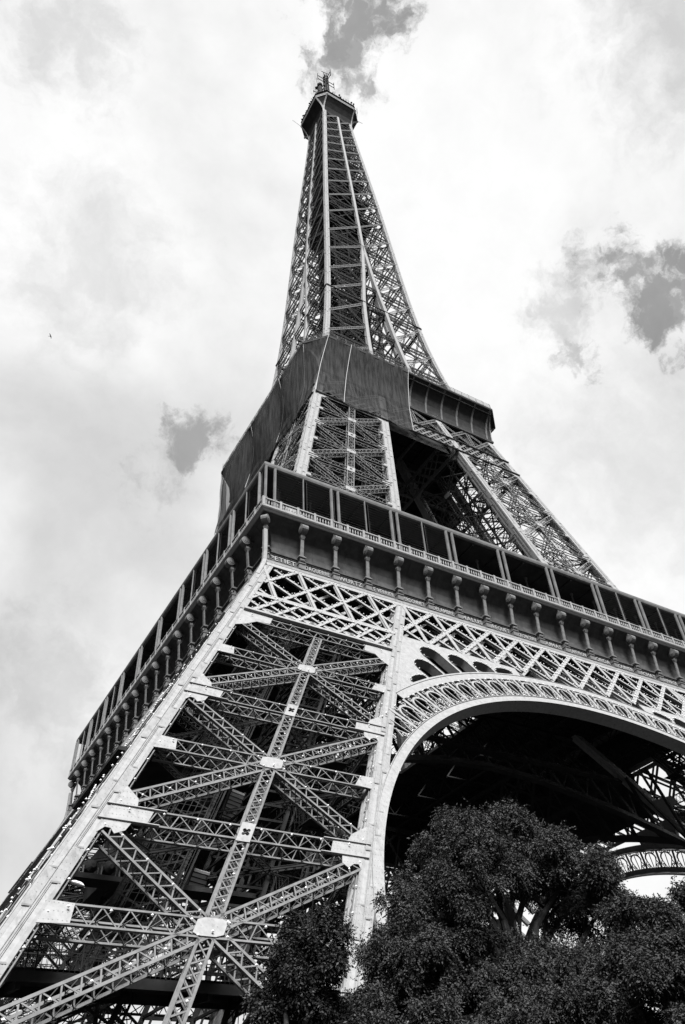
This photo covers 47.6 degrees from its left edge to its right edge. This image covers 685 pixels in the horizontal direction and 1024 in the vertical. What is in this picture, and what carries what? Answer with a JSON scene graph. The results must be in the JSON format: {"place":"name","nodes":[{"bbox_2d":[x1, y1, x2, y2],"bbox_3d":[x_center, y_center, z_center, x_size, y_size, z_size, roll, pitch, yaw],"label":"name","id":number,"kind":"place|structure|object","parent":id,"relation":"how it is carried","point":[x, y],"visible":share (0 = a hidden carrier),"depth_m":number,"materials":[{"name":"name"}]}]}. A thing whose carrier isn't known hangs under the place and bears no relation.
{"place":"outdoors","nodes":[
{"label":"outdoors","id":0,"kind":"place"},
{"bbox_2d":[138,863,151,878],"bbox_3d":[-10.571,19.233,41.419,0.860,0.990,0.630,29,-51,-31],"label":"floodlight","id":1,"kind":"object","parent":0,"point":[147,871],"visible":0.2,"depth_m":41.46,"materials":[{"name":"metal"}]},
{"bbox_2d":[153,866,168,882],"bbox_3d":[-9.749,19.487,41.825,0.860,0.990,0.630,29,-51,-31],"label":"floodlight","id":2,"kind":"object","parent":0,"point":[158,875],"visible":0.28,"depth_m":41.73,"materials":[{"name":"metal"}]},
{"bbox_2d":[0,0,684,1023],"label":"sky","id":3,"kind":"structure","parent":0,"point":[524,160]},
{"label":"ground","id":4,"kind":"structure","parent":0,"visible":0},
{"bbox_2d":[239,895,375,1023],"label":"tree","id":5,"kind":"object","parent":4,"relation":"on","point":[306,965],"visible":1,"depth_m":13.48,"materials":[{"name":"black plant"}]},
{"bbox_2d":[0,71,684,1023],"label":"iron lattice tower","id":6,"kind":"structure","parent":4,"relation":"on","point":[340,559],"depth_m":82.73,"materials":[{"name":"grey metal"}]},
{"bbox_2d":[65,880,83,891],"bbox_3d":[-11.235,15.684,32.644,0.772,0.442,0.363,-5,-42,2],"label":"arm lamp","id":7,"kind":"object","parent":6,"relation":"attached to","point":[77,883],"visible":0.87,"depth_m":32.59,"materials":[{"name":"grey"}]},
{"bbox_2d":[82,859,98,873],"bbox_3d":[-13.037,18.473,40.199,0.860,0.990,0.630,29,-51,-31],"label":"floodlight","id":8,"kind":"object","parent":6,"relation":"attached to","point":[90,866],"visible":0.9,"depth_m":40.09,"materials":[{"name":"metal"}]},
{"bbox_2d":[100,861,116,875],"bbox_3d":[-12.215,18.727,40.605,0.860,0.990,0.630,29,-51,-31],"label":"floodlight","id":9,"kind":"object","parent":6,"relation":"attached to","point":[107,867],"visible":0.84,"depth_m":40.48,"materials":[{"name":"metal"}]},
{"bbox_2d":[118,862,130,876],"bbox_3d":[-11.393,18.980,41.012,0.860,0.990,0.630,29,-51,-31],"label":"floodlight","id":10,"kind":"object","parent":6,"relation":"attached to","point":[125,867],"visible":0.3,"depth_m":40.89,"materials":[{"name":"metal"}]},
{"bbox_2d":[178,866,211,905],"bbox_3d":[-8.241,20.999,43.524,0.220,1.960,1.360,-4,-32,46],"label":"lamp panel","id":11,"kind":"object","parent":6,"relation":"attached to","point":[196,877],"visible":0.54,"depth_m":43.55,"materials":[{"name":"grey metal"}]},
{"bbox_2d":[217,474,221,522],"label":"safety net","id":12,"kind":"object","parent":6,"relation":"hanging from","point":[220,491],"visible":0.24,"depth_m":151.69,"materials":[{"name":"fabric"}]},
{"bbox_2d":[219,789,246,822],"bbox_3d":[-7.192,19.214,51.001,0.220,1.960,1.360,-4,-32,46],"label":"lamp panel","id":13,"kind":"object","parent":6,"relation":"attached to","point":[234,798],"visible":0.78,"depth_m":50.91,"materials":[{"name":"grey metal"}]},
{"bbox_2d":[214,425,252,534],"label":"safety net","id":14,"kind":"object","parent":6,"relation":"attached to","point":[236,471],"visible":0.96,"depth_m":143.25,"materials":[{"name":"fabric"}]},
{"bbox_2d":[245,380,280,486],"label":"safety net","id":15,"kind":"object","parent":6,"relation":"attached to","point":[265,427],"visible":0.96,"depth_m":135.12,"materials":[{"name":"fabric"}]},
{"bbox_2d":[276,343,306,441],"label":"safety net","id":16,"kind":"object","parent":6,"relation":"attached to","point":[293,383],"visible":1,"depth_m":128.46,"materials":[{"name":"fabric"}]},
{"bbox_2d":[297,334,328,413],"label":"safety net","id":17,"kind":"object","parent":6,"relation":"attached to","point":[314,350],"visible":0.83,"depth_m":130.60,"materials":[{"name":"fabric"}]},
{"bbox_2d":[336,827,344,834],"bbox_3d":[-0.134,17.918,43.560,0.363,0.442,0.772,-29,-48,25],"label":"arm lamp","id":18,"kind":"object","parent":6,"relation":"attached to","point":[338,830],"visible":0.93,"depth_m":43.55,"materials":[{"name":"grey metal"}]},
{"bbox_2d":[316,335,413,430],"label":"safety net","id":19,"kind":"object","parent":6,"relation":"attached to","point":[355,377],"visible":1,"depth_m":130.28,"materials":[{"name":"fabric"}]},
{"bbox_2d":[338,794,639,1023],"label":"tree","id":20,"kind":"object","parent":4,"relation":"on","point":[438,968],"visible":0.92,"depth_m":17.07,"materials":[{"name":"black plant"}]},
{"bbox_2d":[523,876,684,1023],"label":"tree","id":21,"kind":"object","parent":4,"relation":"on","point":[644,965],"visible":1,"depth_m":13.42,"materials":[{"name":"black plant"}]}
]}

